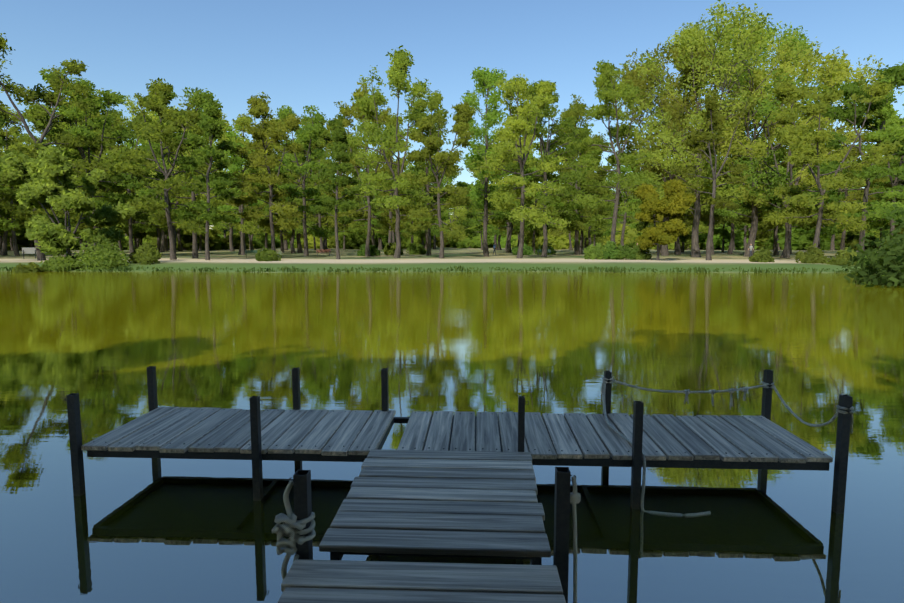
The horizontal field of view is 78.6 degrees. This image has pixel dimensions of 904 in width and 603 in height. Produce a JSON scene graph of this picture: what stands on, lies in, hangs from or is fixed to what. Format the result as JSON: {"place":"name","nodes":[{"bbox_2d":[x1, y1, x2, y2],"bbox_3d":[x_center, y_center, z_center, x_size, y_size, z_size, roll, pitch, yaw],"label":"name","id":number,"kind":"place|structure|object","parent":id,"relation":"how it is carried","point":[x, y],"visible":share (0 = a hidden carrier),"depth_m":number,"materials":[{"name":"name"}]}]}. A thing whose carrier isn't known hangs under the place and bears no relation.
{"place":"outdoors","nodes":[
{"label":"outdoors","id":0,"kind":"place"},
{"bbox_2d":[0,247,877,272],"bbox_3d":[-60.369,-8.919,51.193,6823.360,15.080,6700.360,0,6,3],"label":"ground","id":1,"kind":"structure","parent":0,"point":[475,258],"depth_m":53.52,"materials":[{"name":"beige sand"}]},
{"bbox_2d":[0,116,20,230],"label":"tree","id":2,"kind":"object","parent":1,"relation":"on","point":[5,224],"visible":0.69,"depth_m":55.15,"materials":[{"name":"green plant"}]},
{"bbox_2d":[0,106,25,255],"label":"tree","id":3,"kind":"object","parent":1,"relation":"on","point":[11,130],"visible":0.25,"depth_m":74.32,"materials":[{"name":"green plant"}]},
{"bbox_2d":[0,129,30,255],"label":"tree","id":4,"kind":"object","parent":1,"relation":"on","point":[4,235],"visible":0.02,"depth_m":76.41,"materials":[{"name":"green plant"}]},
{"bbox_2d":[7,226,42,250],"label":"hedge","id":5,"kind":"object","parent":1,"relation":"on","point":[23,242],"visible":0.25,"depth_m":110.38,"materials":[{"name":"green plant"}]},
{"bbox_2d":[12,262,45,272],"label":"bush","id":6,"kind":"object","parent":1,"relation":"on","point":[31,267],"visible":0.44,"depth_m":44.96,"materials":[{"name":"green plant"}]},
{"bbox_2d":[40,253,78,271],"bbox_3d":[-33.382,-3.317,47.372,2.992,1.614,3.231,0,6,3],"label":"bush","id":7,"kind":"object","parent":1,"relation":"on","point":[57,264],"visible":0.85,"depth_m":46.77,"materials":[{"name":"green plant"}]},
{"bbox_2d":[0,33,120,260],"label":"tree","id":8,"kind":"object","parent":1,"relation":"on","point":[60,82],"visible":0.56,"depth_m":58.05,"materials":[{"name":"green plant"}]},
{"bbox_2d":[0,146,136,255],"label":"tree","id":9,"kind":"object","parent":1,"relation":"on","point":[44,174],"visible":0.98,"depth_m":46.19,"materials":[{"name":"green plant"}]},
{"bbox_2d":[11,102,132,256],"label":"tree","id":10,"kind":"object","parent":1,"relation":"on","point":[26,137],"visible":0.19,"depth_m":67.04,"materials":[{"name":"green plant"}]},
{"bbox_2d":[20,67,143,254],"bbox_3d":[-41.034,-15.393,63.411,11.460,21.038,12.158,2,6,15],"label":"tree","id":11,"kind":"object","parent":1,"relation":"on","point":[108,98],"visible":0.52,"depth_m":62.88,"materials":[{"name":"green plant"}]},
{"bbox_2d":[68,236,129,270],"bbox_3d":[-30.442,-4.241,47.901,4.626,3.060,4.567,4,7,36],"label":"bush","id":12,"kind":"object","parent":1,"relation":"on","point":[107,256],"visible":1,"depth_m":47.21,"materials":[{"name":"green plant"}]},
{"bbox_2d":[71,88,132,194],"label":"tree","id":13,"kind":"object","parent":1,"relation":"on","point":[121,122],"visible":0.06,"depth_m":71.82,"materials":[{"name":"green plant"}]},
{"bbox_2d":[72,144,136,229],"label":"tree","id":14,"kind":"object","parent":1,"relation":"on","point":[81,225],"visible":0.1,"depth_m":71.69,"materials":[{"name":"green plant"}]},
{"bbox_2d":[59,107,151,227],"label":"tree","id":15,"kind":"object","parent":1,"relation":"on","point":[103,111],"visible":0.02,"depth_m":72.86,"materials":[{"name":"green plant"}]},
{"bbox_2d":[85,108,170,255],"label":"tree","id":16,"kind":"object","parent":1,"relation":"on","point":[143,221],"visible":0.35,"depth_m":70.86,"materials":[{"name":"green plant"}]},
{"bbox_2d":[127,242,162,264],"bbox_3d":[-28.227,-4.369,50.522,3.016,2.104,2.840,0,6,3],"label":"bush","id":17,"kind":"object","parent":1,"relation":"on","point":[145,253],"visible":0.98,"depth_m":50.01,"materials":[{"name":"green plant"}]},
{"bbox_2d":[123,136,178,251],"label":"tree","id":18,"kind":"object","parent":1,"relation":"on","point":[135,227],"visible":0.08,"depth_m":95.27,"materials":[{"name":"green plant"}]},
{"bbox_2d":[123,139,182,251],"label":"tree","id":19,"kind":"object","parent":1,"relation":"on","point":[162,247],"visible":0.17,"depth_m":96.06,"materials":[{"name":"green plant"}]},
{"bbox_2d":[107,77,216,259],"bbox_3d":[-29.601,-13.917,57.172,10.251,19.337,11.907,-3,6,-28],"label":"tree","id":20,"kind":"object","parent":1,"relation":"on","point":[156,99],"visible":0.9,"depth_m":57.07,"materials":[{"name":"green plant"}]},
{"bbox_2d":[123,95,229,253],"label":"tree","id":21,"kind":"object","parent":1,"relation":"on","point":[154,117],"visible":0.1,"depth_m":81.06,"materials":[{"name":"green plant"}]},
{"bbox_2d":[147,159,209,250],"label":"tree","id":22,"kind":"object","parent":1,"relation":"on","point":[178,237],"depth_m":103.38,"materials":[{"name":"green plant"}]},
{"bbox_2d":[147,231,222,249],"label":"hedge","id":23,"kind":"object","parent":1,"relation":"on","point":[187,242],"visible":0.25,"depth_m":123.67,"materials":[{"name":"green plant"}]},
{"bbox_2d":[134,85,246,257],"bbox_3d":[-29.745,-14.842,62.988,10.518,19.904,11.425,3,6,26],"label":"tree","id":24,"kind":"object","parent":1,"relation":"on","point":[183,213],"visible":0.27,"depth_m":61.59,"materials":[{"name":"green plant"}]},
{"bbox_2d":[183,196,222,250],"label":"tree","id":25,"kind":"object","parent":1,"relation":"on","point":[212,234],"visible":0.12,"depth_m":115.72,"materials":[{"name":"green plant"}]},
{"bbox_2d":[174,91,240,259],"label":"tree","id":26,"kind":"object","parent":1,"relation":"on","point":[212,124],"visible":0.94,"depth_m":56.84,"materials":[{"name":"green plant"}]},
{"bbox_2d":[196,139,252,251],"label":"tree","id":27,"kind":"object","parent":1,"relation":"on","point":[221,225],"visible":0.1,"depth_m":100.24,"materials":[{"name":"green plant"}]},
{"bbox_2d":[218,233,254,249],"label":"hedge","id":28,"kind":"object","parent":1,"relation":"on","point":[224,242],"visible":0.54,"depth_m":137.09,"materials":[{"name":"green plant"}]},
{"bbox_2d":[197,109,277,254],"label":"tree","id":29,"kind":"object","parent":1,"relation":"on","point":[242,120],"visible":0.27,"depth_m":78.56,"materials":[{"name":"green plant"}]},
{"bbox_2d":[217,125,265,254],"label":"tree","id":30,"kind":"object","parent":1,"relation":"on","point":[235,166],"visible":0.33,"depth_m":76.73,"materials":[{"name":"green plant"}]},
{"bbox_2d":[245,234,280,248],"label":"hedge","id":31,"kind":"object","parent":1,"relation":"on","point":[258,243],"visible":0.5,"depth_m":144.75,"materials":[{"name":"green plant"}]},
{"bbox_2d":[226,91,305,250],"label":"tree","id":32,"kind":"object","parent":1,"relation":"on","point":[264,155],"visible":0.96,"depth_m":61.76,"materials":[{"name":"green plant"}]},
{"bbox_2d":[255,248,281,260],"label":"bush","id":33,"kind":"object","parent":1,"relation":"on","point":[266,254],"visible":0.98,"depth_m":55.98,"materials":[{"name":"green plant"}]},
{"bbox_2d":[243,171,301,252],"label":"tree","id":34,"kind":"object","parent":1,"relation":"on","point":[283,236],"visible":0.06,"depth_m":92.89,"materials":[{"name":"green plant"}]},
{"bbox_2d":[255,138,324,252],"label":"tree","id":35,"kind":"object","parent":1,"relation":"on","point":[310,218],"visible":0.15,"depth_m":86.89,"materials":[{"name":"green plant"}]},
{"bbox_2d":[256,116,326,252],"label":"tree","id":36,"kind":"object","parent":1,"relation":"on","point":[278,146],"visible":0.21,"depth_m":88.91,"materials":[{"name":"green plant"}]},
{"bbox_2d":[263,105,333,255],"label":"tree","id":37,"kind":"object","parent":1,"relation":"on","point":[308,134],"visible":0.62,"depth_m":71.76,"materials":[{"name":"green plant"}]},
{"bbox_2d":[294,234,330,248],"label":"hedge","id":38,"kind":"object","parent":1,"relation":"on","point":[311,241],"visible":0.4,"depth_m":146.13,"materials":[{"name":"green plant"}]},
{"bbox_2d":[287,127,350,252],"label":"tree","id":39,"kind":"object","parent":1,"relation":"on","point":[326,138],"visible":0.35,"depth_m":84.69,"materials":[{"name":"green plant"}]},
{"bbox_2d":[294,126,368,249],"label":"tree","id":40,"kind":"object","parent":1,"relation":"on","point":[325,247],"visible":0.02,"depth_m":101.01,"materials":[{"name":"green plant"}]},
{"bbox_2d":[309,114,364,258],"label":"tree","id":41,"kind":"object","parent":1,"relation":"on","point":[339,146],"visible":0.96,"depth_m":61.27,"materials":[{"name":"green plant"}]},
{"bbox_2d":[334,231,385,248],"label":"hedge","id":42,"kind":"object","parent":1,"relation":"on","point":[358,242],"visible":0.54,"depth_m":140.08,"materials":[{"name":"green plant"}]},
{"bbox_2d":[315,80,414,255],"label":"tree","id":43,"kind":"object","parent":1,"relation":"on","point":[359,213],"visible":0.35,"depth_m":70.77,"materials":[{"name":"green plant"}]},
{"bbox_2d":[356,243,381,255],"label":"bush","id":44,"kind":"object","parent":1,"relation":"on","point":[374,251],"visible":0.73,"depth_m":73.16,"materials":[{"name":"green plant"}]},
{"bbox_2d":[356,177,385,244],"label":"tree","id":45,"kind":"object","parent":1,"relation":"on","point":[374,223],"visible":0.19,"depth_m":120.08,"materials":[{"name":"green plant"}]},
{"bbox_2d":[349,160,394,245],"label":"tree","id":46,"kind":"object","parent":1,"relation":"on","point":[362,231],"visible":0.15,"depth_m":118.87,"materials":[{"name":"green plant"}]},
{"bbox_2d":[339,45,437,257],"bbox_3d":[-7.216,-16.759,64.271,12.046,23.589,12.419,-2,6,-19],"label":"tree","id":47,"kind":"object","parent":1,"relation":"on","point":[397,75],"visible":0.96,"depth_m":63.44,"materials":[{"name":"green plant"}]},
{"bbox_2d":[373,157,410,243],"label":"tree","id":48,"kind":"object","parent":1,"relation":"on","point":[384,214],"visible":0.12,"depth_m":101.46,"materials":[{"name":"green plant"}]},
{"bbox_2d":[365,113,420,243],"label":"tree","id":49,"kind":"object","parent":1,"relation":"on","point":[393,122],"visible":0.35,"depth_m":90.49,"materials":[{"name":"green plant"}]},
{"bbox_2d":[383,169,436,242],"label":"tree","id":50,"kind":"object","parent":1,"relation":"on","point":[421,233],"visible":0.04,"depth_m":126.96,"materials":[{"name":"green plant"}]},
{"bbox_2d":[395,234,432,248],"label":"hedge","id":51,"kind":"object","parent":1,"relation":"on","point":[405,242],"visible":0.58,"depth_m":140.65,"materials":[{"name":"green plant"}]},
{"bbox_2d":[406,243,426,254],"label":"bush","id":52,"kind":"object","parent":1,"relation":"on","point":[413,249],"visible":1,"depth_m":78.86,"materials":[{"name":"green plant"}]},
{"bbox_2d":[405,163,446,249],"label":"tree","id":53,"kind":"object","parent":1,"relation":"on","point":[434,232],"visible":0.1,"depth_m":122.59,"materials":[{"name":"green plant"}]},
{"bbox_2d":[403,90,452,255],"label":"tree","id":54,"kind":"object","parent":1,"relation":"on","point":[432,102],"visible":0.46,"depth_m":72.85,"materials":[{"name":"green plant"}]},
{"bbox_2d":[0,265,859,272],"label":"bank reeds","id":55,"kind":"object","parent":1,"relation":"on","point":[461,269],"visible":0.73,"depth_m":45.94,"materials":[{"name":"green plant"}]},
{"bbox_2d":[407,161,461,248],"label":"tree","id":56,"kind":"object","parent":1,"relation":"on","point":[448,180],"visible":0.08,"depth_m":137.52,"materials":[{"name":"green plant"}]},
{"bbox_2d":[394,101,476,257],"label":"tree","id":57,"kind":"object","parent":1,"relation":"on","point":[445,161],"visible":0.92,"depth_m":61.88,"materials":[{"name":"green plant"}]},
{"bbox_2d":[446,233,492,248],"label":"hedge","id":58,"kind":"object","parent":1,"relation":"on","point":[474,242],"visible":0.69,"depth_m":145.63,"materials":[{"name":"green plant"}]},
{"bbox_2d":[450,66,510,256],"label":"tree","id":59,"kind":"object","parent":1,"relation":"on","point":[487,80],"visible":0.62,"depth_m":69.62,"materials":[{"name":"green plant"}]},
{"bbox_2d":[453,143,518,238],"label":"tree","id":60,"kind":"object","parent":1,"relation":"on","point":[499,215],"visible":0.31,"depth_m":83.41,"materials":[{"name":"green plant"}]},
{"bbox_2d":[464,132,542,252],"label":"tree","id":61,"kind":"object","parent":1,"relation":"on","point":[529,137],"visible":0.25,"depth_m":89.17,"materials":[{"name":"green plant"}]},
{"bbox_2d":[467,143,540,250],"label":"tree","id":62,"kind":"object","parent":1,"relation":"on","point":[507,228],"visible":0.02,"depth_m":104.96,"materials":[{"name":"green plant"}]},
{"bbox_2d":[470,73,570,257],"bbox_3d":[9.012,-15.237,63.196,11.371,20.719,11.445,-5,7,-39],"label":"tree","id":63,"kind":"object","parent":1,"relation":"on","point":[516,125],"visible":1,"depth_m":61.28,"materials":[{"name":"green plant"}]},
{"bbox_2d":[514,149,566,252],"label":"tree","id":64,"kind":"object","parent":1,"relation":"on","point":[517,227],"visible":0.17,"depth_m":88.03,"materials":[{"name":"green plant"}]},
{"bbox_2d":[491,79,591,256],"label":"tree","id":65,"kind":"object","parent":1,"relation":"on","point":[545,147],"visible":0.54,"depth_m":65.69,"materials":[{"name":"green plant"}]},
{"bbox_2d":[516,227,573,249],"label":"hedge","id":66,"kind":"object","parent":1,"relation":"on","point":[560,242],"visible":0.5,"depth_m":136.44,"materials":[{"name":"green plant"}]},
{"bbox_2d":[539,94,615,254],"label":"tree","id":67,"kind":"object","parent":1,"relation":"on","point":[578,111],"visible":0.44,"depth_m":78.15,"materials":[{"name":"green plant"}]},
{"bbox_2d":[553,121,609,236],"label":"tree","id":68,"kind":"object","parent":1,"relation":"on","point":[587,155],"visible":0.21,"depth_m":79.14,"materials":[{"name":"green plant"}]},
{"bbox_2d":[550,137,622,253],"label":"tree","id":69,"kind":"object","parent":1,"relation":"on","point":[604,212],"visible":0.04,"depth_m":86.61,"materials":[{"name":"green plant"}]},
{"bbox_2d":[583,242,607,259],"bbox_3d":[15.740,-5.444,59.633,2.538,2.047,2.739,-3,6,-30],"label":"bush","id":70,"kind":"object","parent":1,"relation":"on","point":[592,252],"visible":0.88,"depth_m":59.06,"materials":[{"name":"green plant"}]},
{"bbox_2d":[601,241,619,259],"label":"bush","id":71,"kind":"object","parent":1,"relation":"on","point":[612,252],"visible":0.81,"depth_m":58.50,"materials":[{"name":"green plant"}]},
{"bbox_2d":[563,60,663,243],"bbox_3d":[19.869,-16.579,66.076,12.407,22.768,11.974,4,7,36],"label":"tree","id":72,"kind":"object","parent":1,"relation":"on","point":[610,89],"visible":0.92,"depth_m":64.81,"materials":[{"name":"green plant"}]},
{"bbox_2d":[596,158,648,245],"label":"tree","id":73,"kind":"object","parent":1,"relation":"on","point":[623,169],"visible":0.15,"depth_m":98.89,"materials":[{"name":"green plant"}]},
{"bbox_2d":[602,223,642,245],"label":"hedge","id":74,"kind":"object","parent":1,"relation":"on","point":[630,234],"visible":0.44,"depth_m":143.05,"materials":[{"name":"green plant"}]},
{"bbox_2d":[612,244,638,259],"bbox_3d":[18.347,-5.224,58.712,2.658,1.849,2.507,0,6,3],"label":"bush","id":75,"kind":"object","parent":1,"relation":"on","point":[626,252],"visible":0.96,"depth_m":58.21,"materials":[{"name":"green plant"}]},
{"bbox_2d":[633,245,651,259],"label":"bush","id":76,"kind":"object","parent":1,"relation":"on","point":[641,254],"visible":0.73,"depth_m":58.53,"materials":[{"name":"green plant"}]},
{"bbox_2d":[634,179,696,259],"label":"tree","id":77,"kind":"object","parent":1,"relation":"on","point":[673,203],"visible":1,"depth_m":54.32,"materials":[{"name":"green plant"}]},
{"bbox_2d":[634,90,726,254],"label":"tree","id":78,"kind":"object","parent":1,"relation":"on","point":[677,249],"visible":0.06,"depth_m":78.79,"materials":[{"name":"green plant"}]},
{"bbox_2d":[603,42,759,255],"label":"tree","id":79,"kind":"object","parent":1,"relation":"on","point":[661,102],"visible":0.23,"depth_m":67.73,"materials":[{"name":"green plant"}]},
{"bbox_2d":[665,177,703,251],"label":"tree","id":80,"kind":"object","parent":1,"relation":"on","point":[688,220],"visible":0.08,"depth_m":89.69,"materials":[{"name":"green plant"}]},
{"bbox_2d":[667,90,759,259],"bbox_3d":[26.498,-12.703,56.785,8.525,17.082,8.350,3,6,24],"label":"tree","id":81,"kind":"object","parent":1,"relation":"on","point":[715,125],"visible":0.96,"depth_m":56.46,"materials":[{"name":"green plant"}]},
{"bbox_2d":[681,96,753,254],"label":"tree","id":82,"kind":"object","parent":1,"relation":"on","point":[708,212],"visible":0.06,"depth_m":75.59,"materials":[{"name":"green plant"}]},
{"bbox_2d":[625,0,818,257],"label":"tree","id":83,"kind":"object","parent":1,"relation":"on","point":[693,38],"visible":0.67,"depth_m":62.33,"materials":[{"name":"green plant"}]},
{"bbox_2d":[702,184,745,251],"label":"tree","id":84,"kind":"object","parent":1,"relation":"on","point":[724,232],"visible":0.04,"depth_m":91.15,"materials":[{"name":"green plant"}]},
{"bbox_2d":[699,227,758,249],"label":"hedge","id":85,"kind":"object","parent":1,"relation":"on","point":[738,241],"visible":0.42,"depth_m":125.69,"materials":[{"name":"green plant"}]},
{"bbox_2d":[714,182,750,249],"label":"tree","id":86,"kind":"object","parent":1,"relation":"on","point":[746,227],"visible":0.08,"depth_m":108.44,"materials":[{"name":"green plant"}]},
{"bbox_2d":[701,108,771,253],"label":"tree","id":87,"kind":"object","parent":1,"relation":"on","point":[727,220],"visible":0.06,"depth_m":79.16,"materials":[{"name":"green plant"}]},
{"bbox_2d":[683,12,840,256],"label":"tree","id":88,"kind":"object","parent":1,"relation":"on","point":[774,181],"visible":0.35,"depth_m":66.00,"materials":[{"name":"green plant"}]},
{"bbox_2d":[749,247,774,261],"bbox_3d":[30.242,-4.500,53.741,2.477,1.655,2.272,0,6,3],"label":"bush","id":89,"kind":"object","parent":1,"relation":"on","point":[762,254],"visible":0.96,"depth_m":53.23,"materials":[{"name":"green plant"}]},
{"bbox_2d":[741,132,831,254],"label":"tree","id":90,"kind":"object","parent":1,"relation":"on","point":[761,233],"visible":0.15,"depth_m":75.08,"materials":[{"name":"green plant"}]},
{"bbox_2d":[757,164,817,253],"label":"tree","id":91,"kind":"object","parent":1,"relation":"on","point":[796,226],"visible":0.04,"depth_m":83.50,"materials":[{"name":"green plant"}]},
{"bbox_2d":[716,32,884,257],"bbox_3d":[39.779,-17.395,66.363,18.154,24.506,14.559,-1,6,-8],"label":"tree","id":92,"kind":"object","parent":1,"relation":"on","point":[840,72],"visible":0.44,"depth_m":63.64,"materials":[{"name":"green plant"}]},
{"bbox_2d":[770,227,840,249],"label":"hedge","id":93,"kind":"object","parent":1,"relation":"on","point":[802,239],"visible":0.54,"depth_m":121.70,"materials":[{"name":"green plant"}]},
{"bbox_2d":[795,243,829,263],"bbox_3d":[33.631,-4.459,51.806,2.481,2.052,2.701,-1,6,-9],"label":"bush","id":94,"kind":"object","parent":1,"relation":"on","point":[812,254],"visible":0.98,"depth_m":51.25,"materials":[{"name":"green plant"}]},
{"bbox_2d":[763,71,902,246],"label":"tree","id":95,"kind":"object","parent":1,"relation":"on","point":[799,142],"visible":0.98,"depth_m":51.60,"materials":[{"name":"green plant"}]},
{"bbox_2d":[825,246,856,265],"bbox_3d":[34.504,-3.986,48.603,2.096,1.841,2.777,0,6,3],"label":"bush","id":96,"kind":"object","parent":1,"relation":"on","point":[842,257],"visible":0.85,"depth_m":48.20,"materials":[{"name":"green plant"}]},
{"bbox_2d":[818,155,871,249],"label":"tree","id":97,"kind":"object","parent":1,"relation":"on","point":[832,246],"visible":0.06,"depth_m":109.19,"materials":[{"name":"green plant"}]},
{"bbox_2d":[810,129,888,249],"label":"tree","id":98,"kind":"object","parent":1,"relation":"on","point":[854,152],"visible":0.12,"depth_m":78.94,"materials":[{"name":"green plant"}]},
{"bbox_2d":[804,63,903,251],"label":"tree","id":99,"kind":"object","parent":1,"relation":"on","point":[851,113],"visible":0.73,"depth_m":53.28,"materials":[{"name":"green plant"}]},
{"bbox_2d":[835,229,879,249],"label":"hedge","id":100,"kind":"object","parent":1,"relation":"on","point":[852,240],"visible":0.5,"depth_m":118.44,"materials":[{"name":"green plant"}]},
{"bbox_2d":[834,77,903,235],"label":"tree","id":101,"kind":"object","parent":1,"relation":"on","point":[892,132],"visible":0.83,"depth_m":52.52,"materials":[{"name":"green plant"}]},
{"bbox_2d":[841,204,903,287],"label":"shrub","id":102,"kind":"object","parent":1,"relation":"on","point":[885,267],"visible":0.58,"depth_m":30.21,"materials":[{"name":"green plant"}]},
{"bbox_2d":[857,110,901,229],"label":"tree","id":103,"kind":"object","parent":1,"relation":"on","point":[869,146],"depth_m":78.92,"materials":[{"name":"green plant"}]},
{"bbox_2d":[869,142,903,200],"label":"tree","id":104,"kind":"object","parent":1,"relation":"on","point":[881,189],"visible":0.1,"depth_m":67.26,"materials":[{"name":"green plant"}]},
{"bbox_2d":[0,271,903,602],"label":"lake water","id":105,"kind":"structure","parent":0,"point":[200,529],"depth_m":7.59,"materials":[{"name":"green liquid"}]},
{"bbox_2d":[65,366,852,602],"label":"dock","id":106,"kind":"object","parent":105,"relation":"in","point":[448,484],"visible":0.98,"depth_m":4.30,"materials":[{"name":"grey wood"}]},
{"bbox_2d":[271,377,853,602],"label":"dock ropes","id":107,"kind":"object","parent":106,"relation":"attached to","point":[289,526],"visible":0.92,"depth_m":2.91,"materials":[{"name":"grey fabric"}]},
{"bbox_2d":[0,0,903,228],"label":"sky","id":108,"kind":"structure","parent":0,"point":[299,53],"materials":[{"name":"blue"}]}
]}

